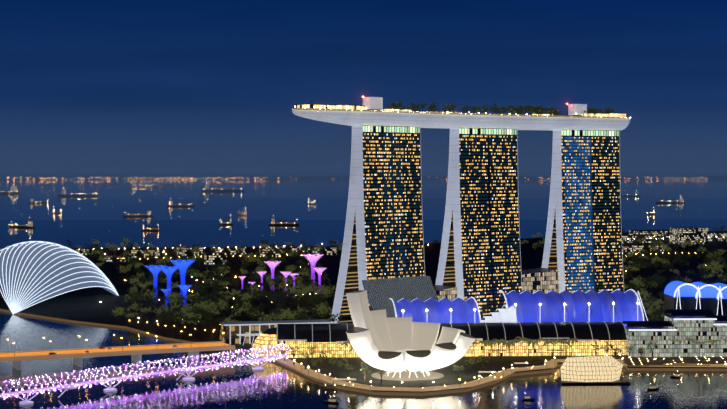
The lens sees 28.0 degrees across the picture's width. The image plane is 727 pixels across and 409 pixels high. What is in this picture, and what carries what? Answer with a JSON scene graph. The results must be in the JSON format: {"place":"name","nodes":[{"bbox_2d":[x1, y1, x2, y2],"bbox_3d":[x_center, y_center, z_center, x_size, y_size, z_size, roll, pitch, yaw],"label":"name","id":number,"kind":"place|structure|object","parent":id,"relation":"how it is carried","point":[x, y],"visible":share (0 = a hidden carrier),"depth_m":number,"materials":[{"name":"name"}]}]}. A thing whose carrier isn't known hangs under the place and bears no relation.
{"place":"outdoors","nodes":[
{"label":"outdoors","id":0,"kind":"place"},
{"bbox_2d":[0,344,290,404],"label":"pedestrian bridge","id":1,"kind":"structure","parent":0,"point":[189,369],"depth_m":956.12,"materials":[{"name":"purple metal"}]},
{"bbox_2d":[0,173,726,408],"bbox_3d":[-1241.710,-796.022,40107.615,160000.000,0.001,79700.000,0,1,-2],"label":"sea water","id":2,"kind":"structure","parent":0,"point":[81,221],"depth_m":1362.52,"materials":[{"name":"blue liquid"}]},
{"bbox_2d":[0,186,19,193],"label":"ship","id":3,"kind":"object","parent":2,"relation":"on","point":[13,191],"depth_m":8824.33,"materials":[{"name":"grey metal"}]},
{"bbox_2d":[9,221,34,227],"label":"ship","id":4,"kind":"object","parent":2,"relation":"on","point":[30,224],"visible":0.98,"depth_m":3623.42,"materials":[{"name":"grey"}]},
{"bbox_2d":[28,199,49,202],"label":"ship","id":5,"kind":"object","parent":2,"relation":"on","point":[31,200],"depth_m":6284.47,"materials":[{"name":"grey metal"}]},
{"bbox_2d":[57,189,98,195],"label":"ship","id":6,"kind":"object","parent":2,"relation":"on","point":[63,194],"depth_m":8029.03,"materials":[{"name":"grey metal"}]},
{"bbox_2d":[0,331,234,369],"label":"road bridge","id":7,"kind":"structure","parent":2,"relation":"on","point":[77,355],"depth_m":1071.07,"materials":[{"name":"orange concrete"}]},
{"bbox_2d":[122,209,152,216],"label":"ship","id":8,"kind":"object","parent":2,"relation":"on","point":[140,215],"depth_m":4479.98,"materials":[{"name":"grey metal"}]},
{"bbox_2d":[141,221,159,230],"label":"ship","id":9,"kind":"object","parent":2,"relation":"on","point":[153,229],"visible":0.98,"depth_m":3429.74,"materials":[{"name":"grey"}]},
{"bbox_2d":[167,201,193,206],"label":"ship","id":10,"kind":"object","parent":2,"relation":"on","point":[170,204],"depth_m":5735.25,"materials":[{"name":"grey metal"}]},
{"bbox_2d":[129,379,281,408],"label":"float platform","id":11,"kind":"structure","parent":2,"relation":"on","point":[225,393],"depth_m":759.54,"materials":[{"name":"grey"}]},
{"bbox_2d":[201,185,244,190],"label":"ship","id":12,"kind":"object","parent":2,"relation":"on","point":[207,188],"depth_m":9873.43,"materials":[{"name":"grey metal"}]},
{"bbox_2d":[219,216,232,224],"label":"ship","id":13,"kind":"object","parent":2,"relation":"on","point":[228,223],"visible":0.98,"depth_m":3812.01,"materials":[{"name":"grey metal"}]},
{"bbox_2d":[269,215,298,224],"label":"ship","id":14,"kind":"object","parent":2,"relation":"on","point":[273,222],"visible":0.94,"depth_m":3777.30,"materials":[{"name":"grey metal"}]},
{"bbox_2d":[324,398,337,403],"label":"bay boat","id":15,"kind":"object","parent":2,"relation":"on","point":[331,400],"visible":0.94,"depth_m":890.35,"materials":[{"name":"grey"}]},
{"bbox_2d":[522,393,534,399],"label":"bay boat","id":16,"kind":"object","parent":2,"relation":"on","point":[527,398],"visible":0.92,"depth_m":901.98,"materials":[{"name":"grey"}]},
{"bbox_2d":[556,356,630,384],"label":"crystal pavilion","id":17,"kind":"structure","parent":2,"relation":"on","point":[593,370],"depth_m":972.39,"materials":[{"name":"beige glass"}]},
{"bbox_2d":[647,383,658,389],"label":"bay boat","id":18,"kind":"object","parent":2,"relation":"on","point":[651,388],"visible":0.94,"depth_m":943.60,"materials":[{"name":"grey"}]},
{"bbox_2d":[656,196,684,202],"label":"ship","id":19,"kind":"object","parent":2,"relation":"on","point":[681,199],"depth_m":6343.24,"materials":[{"name":"grey metal"}]},
{"bbox_2d":[0,231,726,395],"bbox_3d":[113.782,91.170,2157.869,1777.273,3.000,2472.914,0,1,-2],"label":"ground","id":20,"kind":"structure","parent":0,"point":[83,306],"depth_m":1535.10,"materials":[{"name":"green"}]},
{"bbox_2d":[0,241,118,313],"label":"conservatory dome","id":21,"kind":"structure","parent":20,"relation":"on","point":[32,273],"depth_m":1458.58,"materials":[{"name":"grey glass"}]},
{"bbox_2d":[145,259,194,305],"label":"supertrees","id":22,"kind":"object","parent":20,"relation":"on","point":[182,267],"visible":0.83,"depth_m":1527.86,"materials":[{"name":"blue metal"}]},
{"bbox_2d":[220,319,334,344],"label":"canopy building","id":23,"kind":"structure","parent":20,"relation":"on","point":[243,332],"depth_m":1178.73,"materials":[{"name":"grey metal"}]},
{"bbox_2d":[238,254,325,290],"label":"supertrees","id":24,"kind":"object","parent":20,"relation":"on","point":[312,259],"visible":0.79,"depth_m":1692.84,"materials":[{"name":"pink metal"}]},
{"bbox_2d":[0,225,726,337],"bbox_3d":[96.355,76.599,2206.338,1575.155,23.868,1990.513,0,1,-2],"label":"garden trees","id":25,"kind":"object","parent":20,"relation":"on","point":[216,307],"visible":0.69,"depth_m":1625.62,"materials":[{"name":"green plant"}]},
{"bbox_2d":[2,227,726,264],"bbox_3d":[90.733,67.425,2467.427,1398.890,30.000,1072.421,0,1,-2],"label":"shore buildings","id":26,"kind":"structure","parent":20,"relation":"on","point":[673,235],"depth_m":2498.04,"materials":[{"name":"black glass"}]},
{"bbox_2d":[331,125,424,323],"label":"hotel tower","id":27,"kind":"structure","parent":20,"relation":"on","point":[383,237],"depth_m":1241.28,"materials":[{"name":"black glass"}]},
{"bbox_2d":[93,237,723,333],"bbox_3d":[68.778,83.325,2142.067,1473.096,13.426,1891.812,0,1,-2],"label":"garden lights","id":28,"kind":"object","parent":20,"relation":"on","point":[256,278],"visible":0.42,"depth_m":2008.17,"materials":[{"name":"yellow"}]},
{"bbox_2d":[346,290,474,380],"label":"lotus-shaped museum","id":29,"kind":"structure","parent":20,"relation":"on","point":[394,348],"depth_m":989.83,"materials":[{"name":"beige"}]},
{"bbox_2d":[251,289,647,357],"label":"shoppes","id":30,"kind":"structure","parent":20,"relation":"on","point":[589,318],"depth_m":1111.38,"materials":[{"name":"blue glass"}]},
{"bbox_2d":[362,268,558,317],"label":"buildings","id":31,"kind":"structure","parent":20,"relation":"on","point":[380,292],"depth_m":1254.05,"materials":[{"name":"grey"}]},
{"bbox_2d":[435,128,521,319],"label":"hotel tower","id":32,"kind":"structure","parent":20,"relation":"on","point":[480,257],"depth_m":1307.73,"materials":[{"name":"black glass"}]},
{"bbox_2d":[292,96,630,130],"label":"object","id":33,"kind":"structure","parent":32,"relation":"on","point":[370,111],"depth_m":1286.06,"materials":[{"name":"grey"}]},
{"bbox_2d":[275,354,726,390],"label":"promenade","id":34,"kind":"structure","parent":20,"relation":"on","point":[696,361],"depth_m":1036.62,"materials":[{"name":"brown wood"}]},
{"bbox_2d":[279,337,726,383],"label":"promenade palms","id":35,"kind":"object","parent":34,"relation":"on","point":[503,342],"visible":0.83,"depth_m":1079.97,"materials":[{"name":"green plant"}]},
{"bbox_2d":[541,130,623,292],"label":"hotel tower","id":36,"kind":"structure","parent":20,"relation":"on","point":[582,252],"depth_m":1366.60,"materials":[{"name":"black glass"}]},
{"bbox_2d":[622,281,726,356],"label":"theatre block","id":37,"kind":"structure","parent":20,"relation":"on","point":[696,311],"depth_m":1095.17,"materials":[{"name":"grey glass"}]},
{"bbox_2d":[0,101,726,197],"bbox_3d":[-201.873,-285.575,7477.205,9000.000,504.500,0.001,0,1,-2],"label":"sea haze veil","id":38,"kind":"object","parent":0,"point":[345,168],"depth_m":7467.70,"materials":[{"name":"blue"}]},
{"bbox_2d":[0,100,726,187],"bbox_3d":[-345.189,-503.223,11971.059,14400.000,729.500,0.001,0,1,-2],"label":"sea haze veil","id":39,"kind":"object","parent":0,"point":[290,171],"depth_m":11955.32,"materials":[{"name":"blue"}]},
{"bbox_2d":[0,173,726,180],"bbox_3d":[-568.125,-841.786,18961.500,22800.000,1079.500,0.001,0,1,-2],"label":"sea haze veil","id":40,"kind":"object","parent":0,"point":[304,176],"depth_m":18947.30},
{"bbox_2d":[0,176,726,179],"bbox_3d":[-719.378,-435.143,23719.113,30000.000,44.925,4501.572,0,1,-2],"label":"coast","id":41,"kind":"structure","parent":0,"point":[207,177],"depth_m":23071.99,"materials":[{"name":"orange"}]}
]}

